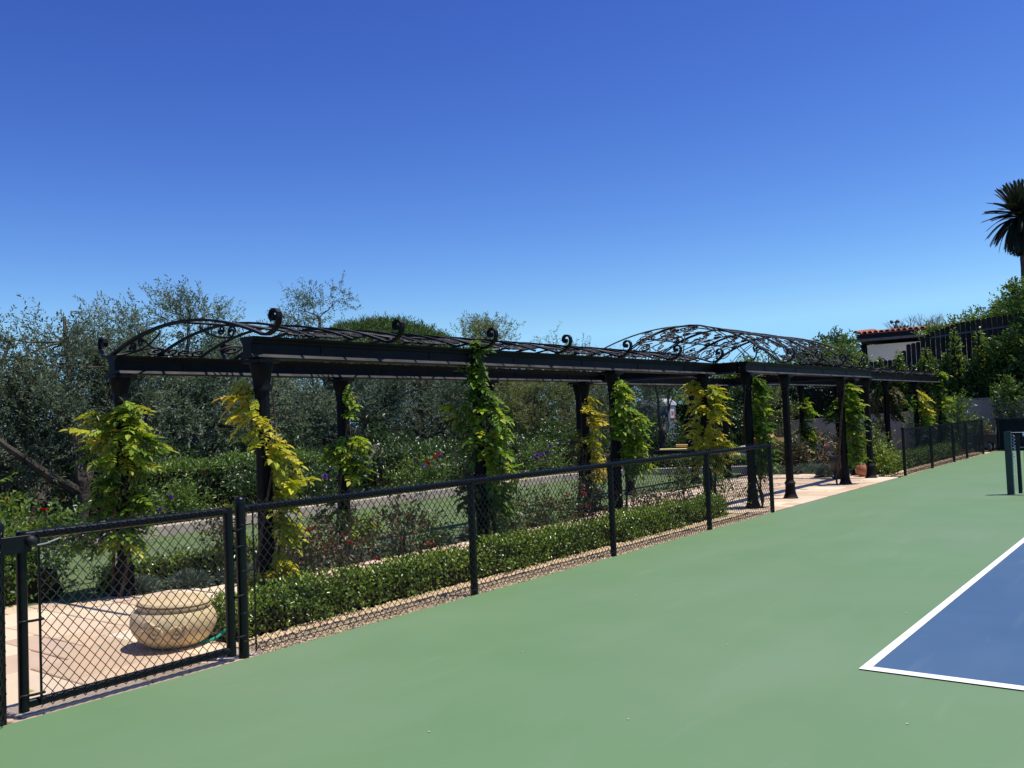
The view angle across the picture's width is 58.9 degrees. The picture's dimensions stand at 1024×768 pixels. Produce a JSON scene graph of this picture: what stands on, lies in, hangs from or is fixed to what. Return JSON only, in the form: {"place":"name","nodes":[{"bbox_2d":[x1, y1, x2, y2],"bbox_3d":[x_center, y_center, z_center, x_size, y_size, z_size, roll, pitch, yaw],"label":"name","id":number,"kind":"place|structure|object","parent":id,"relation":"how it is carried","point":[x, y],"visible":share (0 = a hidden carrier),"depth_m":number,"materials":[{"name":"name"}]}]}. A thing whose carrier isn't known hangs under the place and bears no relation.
{"place":"outdoors","nodes":[
{"label":"outdoors","id":0,"kind":"place"},
{"bbox_2d":[6,473,740,611],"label":"lawn","id":1,"kind":"structure","parent":0,"point":[83,587],"depth_m":14.33,"materials":[{"name":"green plant"}]},
{"bbox_2d":[4,555,78,606],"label":"edging hedge","id":2,"kind":"object","parent":1,"relation":"on","point":[10,583],"visible":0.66,"depth_m":9.16,"materials":[{"name":"green plant"}]},
{"bbox_2d":[0,489,95,583],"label":"leafy shrub","id":3,"kind":"object","parent":1,"relation":"on","point":[20,524],"visible":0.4,"depth_m":9.66,"materials":[{"name":"green plant"}]},
{"bbox_2d":[85,534,257,592],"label":"edging hedge","id":4,"kind":"object","parent":1,"relation":"on","point":[156,569],"visible":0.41,"depth_m":10.01,"materials":[{"name":"green plant"}]},
{"bbox_2d":[194,496,257,567],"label":"rose bush","id":5,"kind":"object","parent":1,"relation":"on","point":[220,532],"visible":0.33,"depth_m":10.04,"materials":[{"name":"green plant"}]},
{"bbox_2d":[32,466,746,552],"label":"curb wall","id":6,"kind":"structure","parent":1,"relation":"on","point":[174,531],"depth_m":18.24,"materials":[{"name":"concrete"}]},
{"bbox_2d":[5,474,897,724],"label":"patio","id":7,"kind":"structure","parent":0,"point":[810,488],"depth_m":7.16,"materials":[{"name":"beige concrete"}]},
{"bbox_2d":[129,592,216,648],"bbox_3d":[-2.606,1.824,6.992,0.643,0.370,0.640,-4,-3,37],"label":"stone planter","id":8,"kind":"object","parent":7,"relation":"on","point":[163,620],"visible":0.8,"depth_m":6.78,"materials":[{"name":"stone"}]},
{"bbox_2d":[97,308,950,596],"bbox_3d":[4.648,0.548,18.950,4.241,3.304,26.045,-4,-3,37],"label":"garden pergola","id":9,"kind":"object","parent":7,"relation":"on","point":[338,364],"visible":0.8,"depth_m":12.04,"materials":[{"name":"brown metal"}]},
{"bbox_2d":[55,397,177,597],"bbox_3d":[-4.016,1.147,9.251,1.191,2.034,0.748,-2,-2,0],"label":"wisteria vine","id":10,"kind":"object","parent":9,"relation":"attached to","point":[134,423],"visible":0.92,"depth_m":9.20,"materials":[{"name":"green plant"}]},
{"bbox_2d":[211,378,320,595],"bbox_3d":[-2.127,1.020,7.919,0.933,2.184,0.528,-2,-2,-5],"label":"wisteria vine","id":11,"kind":"object","parent":9,"relation":"attached to","point":[290,485],"visible":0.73,"depth_m":7.93,"materials":[{"name":"green plant"}]},
{"bbox_2d":[309,384,388,547],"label":"wisteria vine","id":12,"kind":"object","parent":9,"relation":"attached to","point":[355,468],"visible":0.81,"depth_m":11.62,"materials":[{"name":"green plant"}]},
{"bbox_2d":[438,340,527,540],"bbox_3d":[-0.327,0.776,10.319,1.030,2.564,0.723,-2,-2,1],"label":"wisteria vine","id":13,"kind":"object","parent":9,"relation":"attached to","point":[493,445],"visible":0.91,"depth_m":10.29,"materials":[{"name":"green plant"}]},
{"bbox_2d":[565,396,607,506],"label":"wisteria vine","id":14,"kind":"object","parent":9,"relation":"attached to","point":[593,422],"visible":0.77,"depth_m":16.23,"materials":[{"name":"green plant"}]},
{"bbox_2d":[604,377,659,510],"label":"wisteria vine","id":15,"kind":"object","parent":9,"relation":"attached to","point":[624,421],"visible":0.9,"depth_m":12.66,"materials":[{"name":"green plant"}]},
{"bbox_2d":[680,380,741,509],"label":"wisteria vine","id":16,"kind":"object","parent":9,"relation":"attached to","point":[712,393],"visible":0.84,"depth_m":14.97,"materials":[{"name":"green plant"}]},
{"bbox_2d":[743,377,784,506],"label":"wisteria vine","id":17,"kind":"object","parent":9,"relation":"attached to","point":[759,403],"visible":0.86,"depth_m":15.20,"materials":[{"name":"green plant"}]},
{"bbox_2d":[791,397,822,462],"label":"wisteria vine","id":18,"kind":"object","parent":9,"relation":"attached to","point":[807,433],"visible":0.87,"depth_m":24.95,"materials":[{"name":"green plant"}]},
{"bbox_2d":[835,382,872,483],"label":"wisteria vine","id":19,"kind":"object","parent":9,"relation":"attached to","point":[854,415],"visible":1,"depth_m":19.05,"materials":[{"name":"green plant"}]},
{"bbox_2d":[862,387,910,453],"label":"wisteria vine","id":20,"kind":"object","parent":9,"relation":"attached to","point":[896,401],"visible":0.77,"depth_m":23.65,"materials":[{"name":"green plant"}]},
{"bbox_2d":[900,389,937,448],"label":"wisteria vine","id":21,"kind":"object","parent":9,"relation":"attached to","point":[924,410],"visible":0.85,"depth_m":25.96,"materials":[{"name":"green plant"}]},
{"bbox_2d":[923,369,958,441],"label":"wisteria vine","id":22,"kind":"object","parent":9,"relation":"attached to","point":[945,403],"visible":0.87,"depth_m":28.28,"materials":[{"name":"green plant"}]},
{"bbox_2d":[222,511,775,656],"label":"gravel","id":23,"kind":"structure","parent":0,"point":[332,632],"depth_m":8.70,"materials":[{"name":"beige gravel"}]},
{"bbox_2d":[234,441,774,658],"bbox_3d":[1.094,1.453,10.531,0.082,1.206,10.097,-4,-3,37],"label":"chain link fence","id":24,"kind":"object","parent":23,"relation":"on","point":[241,508],"visible":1,"depth_m":8.59,"materials":[{"name":"black metal"}]},
{"bbox_2d":[0,504,248,712],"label":"court gate","id":25,"kind":"structure","parent":24,"relation":"attached to","point":[19,544],"depth_m":5.75,"materials":[{"name":"black metal"}]},
{"bbox_2d":[0,422,1022,531],"bbox_3d":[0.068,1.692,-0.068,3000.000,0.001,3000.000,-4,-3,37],"label":"ground","id":26,"kind":"structure","parent":0,"point":[43,515],"depth_m":21.87,"materials":[{"name":"soil"}]},
{"bbox_2d":[0,340,51,502],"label":"olive tree","id":27,"kind":"object","parent":26,"relation":"on","point":[20,405],"visible":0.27,"depth_m":16.76,"materials":[{"name":"green plant"}]},
{"bbox_2d":[0,353,114,512],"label":"olive tree","id":28,"kind":"object","parent":26,"relation":"on","point":[45,501],"visible":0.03,"depth_m":21.43,"materials":[{"name":"green plant"}]},
{"bbox_2d":[0,294,197,524],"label":"olive tree","id":29,"kind":"object","parent":26,"relation":"on","point":[54,396],"visible":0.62,"depth_m":16.32,"materials":[{"name":"green plant"}]},
{"bbox_2d":[50,274,288,470],"bbox_3d":[-7.242,0.175,19.496,3.810,5.284,4.797,-4,-3,37],"label":"olive tree","id":30,"kind":"object","parent":26,"relation":"on","point":[203,396],"visible":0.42,"depth_m":19.59,"materials":[{"name":"green plant"}]},
{"bbox_2d":[194,421,331,466],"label":"understorey shrub","id":31,"kind":"object","parent":26,"relation":"on","point":[297,443],"visible":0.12,"depth_m":20.38,"materials":[{"name":"green plant"}]},
{"bbox_2d":[173,297,355,463],"bbox_3d":[-6.427,0.387,22.472,4.507,5.004,4.363,-4,-3,37],"label":"olive tree","id":32,"kind":"object","parent":26,"relation":"on","point":[322,399],"visible":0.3,"depth_m":22.21,"materials":[{"name":"green plant"}]},
{"bbox_2d":[251,269,421,452],"bbox_3d":[-4.992,-0.102,24.591,4.009,6.038,4.878,-4,-3,37],"label":"olive tree","id":33,"kind":"object","parent":26,"relation":"on","point":[365,401],"visible":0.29,"depth_m":24.33,"materials":[{"name":"green plant"}]},
{"bbox_2d":[287,363,432,449],"bbox_3d":[-5.212,1.002,30.740,5.644,4.365,6.381,-4,-3,37],"label":"olive tree","id":34,"kind":"object","parent":26,"relation":"on","point":[361,433],"visible":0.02,"depth_m":30.09,"materials":[{"name":"green plant"}]},
{"bbox_2d":[296,311,465,390],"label":"pine tree","id":35,"kind":"object","parent":26,"relation":"on","point":[379,323],"visible":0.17,"depth_m":61.20,"materials":[{"name":"green plant"}]},
{"bbox_2d":[328,414,441,456],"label":"understorey shrub","id":36,"kind":"object","parent":26,"relation":"on","point":[380,437],"visible":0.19,"depth_m":23.52,"materials":[{"name":"green plant"}]},
{"bbox_2d":[352,343,509,449],"bbox_3d":[-2.488,0.835,26.631,4.327,4.132,5.736,-4,-3,37],"label":"olive tree","id":37,"kind":"object","parent":26,"relation":"on","point":[443,396],"visible":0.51,"depth_m":26.01,"materials":[{"name":"green plant"}]},
{"bbox_2d":[428,310,543,439],"bbox_3d":[-0.962,0.253,29.120,3.763,5.396,4.238,-3,-2,23],"label":"olive tree","id":38,"kind":"object","parent":26,"relation":"on","point":[476,328],"visible":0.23,"depth_m":29.03,"materials":[{"name":"green plant"}]},
{"bbox_2d":[495,321,608,463],"bbox_3d":[1.227,0.320,31.890,3.936,5.284,6.250,-4,-3,37],"label":"olive tree","id":39,"kind":"object","parent":26,"relation":"on","point":[551,391],"visible":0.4,"depth_m":31.25,"materials":[{"name":"green plant"}]},
{"bbox_2d":[508,408,604,469],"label":"understorey shrub","id":40,"kind":"object","parent":26,"relation":"on","point":[547,435],"visible":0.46,"depth_m":29.32,"materials":[{"name":"green plant"}]},
{"bbox_2d":[555,345,677,457],"bbox_3d":[4.121,0.694,35.690,4.063,4.633,5.932,-4,-3,37],"label":"olive tree","id":41,"kind":"object","parent":26,"relation":"on","point":[604,390],"visible":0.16,"depth_m":35.47,"materials":[{"name":"green plant"}]},
{"bbox_2d":[591,412,670,459],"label":"understorey shrub","id":42,"kind":"object","parent":26,"relation":"on","point":[654,437],"visible":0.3,"depth_m":32.80,"materials":[{"name":"green plant"}]},
{"bbox_2d":[641,399,676,452],"bbox_3d":[6.298,1.774,38.734,1.214,2.310,1.240,-4,-3,31],"label":"portable toilet","id":43,"kind":"object","parent":26,"relation":"on","point":[671,414],"visible":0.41,"depth_m":38.30,"materials":[{"name":"blue plastic"}]},
{"bbox_2d":[633,411,689,455],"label":"screen shrub","id":44,"kind":"object","parent":26,"relation":"on","point":[677,437],"visible":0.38,"depth_m":34.73,"materials":[{"name":"green plant"}]},
{"bbox_2d":[634,346,696,454],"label":"olive tree","id":45,"kind":"object","parent":26,"relation":"on","point":[662,429],"visible":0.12,"depth_m":30.84,"materials":[{"name":"green plant"}]},
{"bbox_2d":[635,390,737,448],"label":"tall hedge","id":46,"kind":"object","parent":26,"relation":"on","point":[682,409],"visible":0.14,"depth_m":41.29,"materials":[{"name":"green plant"}]},
{"bbox_2d":[714,348,795,414],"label":"broadleaf tree","id":47,"kind":"object","parent":26,"relation":"on","point":[735,375],"visible":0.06,"depth_m":47.74,"materials":[{"name":"green plant"}]},
{"bbox_2d":[728,375,858,445],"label":"tall hedge","id":48,"kind":"object","parent":26,"relation":"on","point":[822,398],"visible":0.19,"depth_m":38.14,"materials":[{"name":"green plant"}]},
{"bbox_2d":[767,325,858,388],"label":"broadleaf tree","id":49,"kind":"object","parent":26,"relation":"on","point":[830,338],"visible":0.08,"depth_m":47.44,"materials":[{"name":"green plant"}]},
{"bbox_2d":[805,333,878,387],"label":"broadleaf tree","id":50,"kind":"object","parent":26,"relation":"on","point":[856,353],"visible":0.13,"depth_m":44.22,"materials":[{"name":"green plant"}]},
{"bbox_2d":[987,372,1023,432],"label":"shrub","id":51,"kind":"object","parent":26,"relation":"on","point":[1008,388],"visible":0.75,"depth_m":31.07,"materials":[{"name":"green plant"}]},
{"bbox_2d":[996,417,1023,450],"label":"windscreen fence","id":52,"kind":"object","parent":26,"relation":"on","point":[1008,424],"visible":0.75,"depth_m":29.53,"materials":[{"name":"black fabric"}]},
{"bbox_2d":[0,450,1023,767],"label":"court surface","id":53,"kind":"object","parent":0,"point":[832,654],"visible":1,"depth_m":5.81,"materials":[{"name":"paint"}]},
{"bbox_2d":[0,522,6,725],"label":"chain link fence","id":54,"kind":"object","parent":53,"relation":"on","point":[3,707],"visible":0.99,"depth_m":5.21,"materials":[{"name":"black metal"}]},
{"bbox_2d":[1003,431,1023,494],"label":"tennis net","id":55,"kind":"object","parent":53,"relation":"on","point":[1009,459],"visible":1,"depth_m":15.68,"materials":[{"name":"black fabric"}]},
{"bbox_2d":[0,0,1023,431],"label":"sky","id":56,"kind":"structure","parent":0,"point":[611,171],"materials":[{"name":"blue"}]},
{"bbox_2d":[138,448,1003,642],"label":"garden soil","id":57,"kind":"structure","parent":0,"point":[223,639],"depth_m":10.36,"materials":[{"name":"brown soil"}]},
{"bbox_2d":[0,472,66,566],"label":"leafy shrub","id":58,"kind":"object","parent":57,"relation":"on","point":[11,503],"visible":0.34,"depth_m":9.72,"materials":[{"name":"green plant"}]},
{"bbox_2d":[16,425,213,521],"bbox_3d":[-7.187,1.714,17.674,2.652,2.032,3.612,-3,-2,13],"label":"understorey shrub","id":59,"kind":"object","parent":57,"relation":"on","point":[186,452],"visible":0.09,"depth_m":17.41,"materials":[{"name":"green plant"}]},
{"bbox_2d":[108,573,166,595],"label":"lavender plant","id":60,"kind":"object","parent":57,"relation":"on","point":[147,583],"visible":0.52,"depth_m":9.40,"materials":[{"name":"green plant"}]},
{"bbox_2d":[136,472,215,524],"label":"princess flower bush","id":61,"kind":"object","parent":57,"relation":"on","point":[173,501],"visible":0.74,"depth_m":15.29,"materials":[{"name":"green plant"}]},
{"bbox_2d":[160,566,213,589],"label":"lavender plant","id":62,"kind":"object","parent":57,"relation":"on","point":[188,580],"visible":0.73,"depth_m":9.59,"materials":[{"name":"green plant"}]},
{"bbox_2d":[100,447,325,519],"bbox_3d":[-5.512,1.913,17.291,1.257,1.370,4.554,-4,-3,37],"label":"clipped hedge","id":63,"kind":"object","parent":57,"relation":"on","point":[209,473],"visible":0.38,"depth_m":16.73,"materials":[{"name":"green plant"}]},
{"bbox_2d":[215,454,297,504],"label":"leafy shrub","id":64,"kind":"object","parent":57,"relation":"on","point":[238,488],"visible":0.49,"depth_m":16.71,"materials":[{"name":"green plant"}]},
{"bbox_2d":[29,468,548,534],"bbox_3d":[-4.674,2.275,16.395,0.631,0.487,18.464,-4,-3,37],"label":"edging hedge","id":65,"kind":"object","parent":57,"relation":"on","point":[225,504],"visible":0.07,"depth_m":16.21,"materials":[{"name":"green plant"}]},
{"bbox_2d":[251,514,359,581],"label":"rose bush","id":66,"kind":"object","parent":57,"relation":"on","point":[310,549],"visible":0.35,"depth_m":8.48,"materials":[{"name":"green plant"}]},
{"bbox_2d":[280,455,366,498],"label":"princess flower bush","id":67,"kind":"object","parent":57,"relation":"on","point":[333,476],"visible":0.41,"depth_m":17.73,"materials":[{"name":"green plant"}]},
{"bbox_2d":[293,501,394,575],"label":"rose bush","id":68,"kind":"object","parent":57,"relation":"on","point":[350,541],"visible":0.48,"depth_m":8.96,"materials":[{"name":"green plant"}]},
{"bbox_2d":[366,480,442,559],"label":"rose bush","id":69,"kind":"object","parent":57,"relation":"on","point":[411,517],"visible":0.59,"depth_m":9.48,"materials":[{"name":"green plant"}]},
{"bbox_2d":[376,502,464,560],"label":"rose bush","id":70,"kind":"object","parent":57,"relation":"on","point":[430,537],"visible":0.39,"depth_m":10.01,"materials":[{"name":"green plant"}]},
{"bbox_2d":[382,438,462,493],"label":"princess flower bush","id":71,"kind":"object","parent":57,"relation":"on","point":[429,466],"visible":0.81,"depth_m":20.12,"materials":[{"name":"green plant"}]},
{"bbox_2d":[308,430,538,494],"bbox_3d":[-1.925,1.964,22.595,1.491,1.434,7.786,-4,-3,37],"label":"clipped hedge","id":72,"kind":"object","parent":57,"relation":"on","point":[379,468],"visible":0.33,"depth_m":21.40,"materials":[{"name":"green plant"}]},
{"bbox_2d":[429,436,474,482],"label":"princess flower bush","id":73,"kind":"object","parent":57,"relation":"on","point":[466,467],"visible":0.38,"depth_m":21.33,"materials":[{"name":"green plant"}]},
{"bbox_2d":[209,491,728,636],"bbox_3d":[0.459,1.837,10.814,0.697,0.469,9.267,-4,-3,37],"label":"box hedge","id":74,"kind":"object","parent":57,"relation":"on","point":[251,615],"visible":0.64,"depth_m":8.91,"materials":[{"name":"green plant"}]},
{"bbox_2d":[463,490,523,539],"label":"rose bush","id":75,"kind":"object","parent":57,"relation":"on","point":[503,520],"visible":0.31,"depth_m":10.47,"materials":[{"name":"green plant"}]},
{"bbox_2d":[475,479,553,537],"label":"rose bush","id":76,"kind":"object","parent":57,"relation":"on","point":[517,505],"visible":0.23,"depth_m":11.33,"materials":[{"name":"green plant"}]},
{"bbox_2d":[499,430,575,477],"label":"princess flower bush","id":77,"kind":"object","parent":57,"relation":"on","point":[546,452],"visible":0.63,"depth_m":23.72,"materials":[{"name":"green plant"}]},
{"bbox_2d":[515,480,593,529],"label":"rose bush","id":78,"kind":"object","parent":57,"relation":"on","point":[552,506],"visible":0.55,"depth_m":11.86,"materials":[{"name":"green plant"}]},
{"bbox_2d":[558,469,624,520],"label":"rose bush","id":79,"kind":"object","parent":57,"relation":"on","point":[590,507],"visible":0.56,"depth_m":12.46,"materials":[{"name":"green plant"}]},
{"bbox_2d":[648,454,703,501],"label":"rose bush","id":80,"kind":"object","parent":57,"relation":"on","point":[682,483],"visible":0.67,"depth_m":14.82,"materials":[{"name":"green plant"}]},
{"bbox_2d":[648,453,772,467],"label":"edging hedge","id":81,"kind":"object","parent":57,"relation":"on","point":[664,465],"visible":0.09,"depth_m":25.63,"materials":[{"name":"green plant"}]},
{"bbox_2d":[696,396,780,453],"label":"screen shrub","id":82,"kind":"object","parent":57,"relation":"on","point":[734,417],"visible":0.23,"depth_m":34.70,"materials":[{"name":"green plant"}]},
{"bbox_2d":[727,386,798,441],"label":"screen shrub","id":83,"kind":"object","parent":57,"relation":"on","point":[771,400],"visible":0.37,"depth_m":34.26,"materials":[{"name":"green plant"}]},
{"bbox_2d":[771,434,817,470],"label":"garden shrub","id":84,"kind":"object","parent":57,"relation":"on","point":[804,452],"visible":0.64,"depth_m":23.77,"materials":[{"name":"green plant"}]},
{"bbox_2d":[796,427,850,464],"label":"garden shrub","id":85,"kind":"object","parent":57,"relation":"on","point":[828,441],"visible":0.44,"depth_m":24.93,"materials":[{"name":"green plant"}]},
{"bbox_2d":[848,419,908,462],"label":"garden shrub","id":86,"kind":"object","parent":57,"relation":"on","point":[878,436],"visible":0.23,"depth_m":22.18,"materials":[{"name":"green plant"}]},
{"bbox_2d":[849,439,908,476],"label":"garden shrub","id":87,"kind":"object","parent":57,"relation":"on","point":[883,454],"visible":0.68,"depth_m":21.43,"materials":[{"name":"green plant"}]},
{"bbox_2d":[773,396,1023,450],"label":"stucco wall","id":88,"kind":"structure","parent":57,"relation":"on","point":[982,406],"depth_m":33.66,"materials":[{"name":"paint"}]},
{"bbox_2d":[863,440,958,473],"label":"box hedge","id":89,"kind":"object","parent":57,"relation":"on","point":[900,454],"visible":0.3,"depth_m":24.55,"materials":[{"name":"green plant"}]},
{"bbox_2d":[931,386,987,450],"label":"shrub","id":90,"kind":"object","parent":57,"relation":"on","point":[956,407],"visible":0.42,"depth_m":31.31,"materials":[{"name":"green plant"}]},
{"label":"gravel bed","id":91,"kind":"structure","parent":57,"relation":"on","visible":0},
{"bbox_2d":[901,419,984,475],"bbox_3d":[11.827,1.601,24.556,0.080,1.176,9.278,-4,-3,37],"label":"chain link fence","id":92,"kind":"object","parent":91,"relation":"on","point":[953,444],"visible":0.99,"depth_m":23.76,"materials":[{"name":"black metal"}]},
{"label":"terrace","id":93,"kind":"structure","parent":0,"visible":0},
{"bbox_2d":[889,349,912,411],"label":"conical shrub","id":94,"kind":"object","parent":93,"relation":"on","point":[898,360],"visible":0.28,"depth_m":34.87,"materials":[{"name":"green plant"}]},
{"bbox_2d":[910,347,941,406],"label":"conical shrub","id":95,"kind":"object","parent":93,"relation":"on","point":[924,360],"visible":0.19,"depth_m":34.27,"materials":[{"name":"green plant"}]},
{"bbox_2d":[852,323,1014,365],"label":"house","id":96,"kind":"structure","parent":93,"relation":"on","point":[886,344],"depth_m":49.71,"materials":[{"name":"paint"}]},
{"bbox_2d":[856,351,1023,414],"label":"tall hedge","id":97,"kind":"object","parent":93,"relation":"on","point":[966,364],"visible":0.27,"depth_m":33.62,"materials":[{"name":"green plant"}]},
{"bbox_2d":[869,314,1023,374],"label":"wooden fence","id":98,"kind":"object","parent":93,"relation":"on","point":[937,349],"visible":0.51,"depth_m":34.88,"materials":[{"name":"brown wood"}]},
{"bbox_2d":[942,327,972,398],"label":"conical shrub","id":99,"kind":"object","parent":93,"relation":"on","point":[954,354],"visible":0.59,"depth_m":33.65,"materials":[{"name":"green plant"}]},
{"bbox_2d":[966,326,993,399],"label":"conical shrub","id":100,"kind":"object","parent":93,"relation":"on","point":[978,354],"visible":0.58,"depth_m":33.16,"materials":[{"name":"green plant"}]},
{"bbox_2d":[980,339,1007,397],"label":"conical shrub","id":101,"kind":"object","parent":93,"relation":"on","point":[994,371],"visible":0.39,"depth_m":32.81,"materials":[{"name":"green plant"}]},
{"bbox_2d":[979,275,1023,399],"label":"broadleaf tree","id":102,"kind":"object","parent":93,"relation":"on","point":[1006,343],"visible":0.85,"depth_m":32.43,"materials":[{"name":"green plant"}]},
{"bbox_2d":[981,178,1023,282],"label":"palm tree","id":103,"kind":"object","parent":93,"relation":"on","point":[1012,227],"visible":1,"depth_m":52.56,"materials":[{"name":"green plant"}]},
{"label":"house yard","id":104,"kind":"structure","parent":0,"visible":0},
{"bbox_2d":[911,282,1023,357],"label":"broadleaf tree","id":105,"kind":"object","parent":104,"relation":"on","point":[1001,310],"visible":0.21,"depth_m":44.37,"materials":[{"name":"green plant"}]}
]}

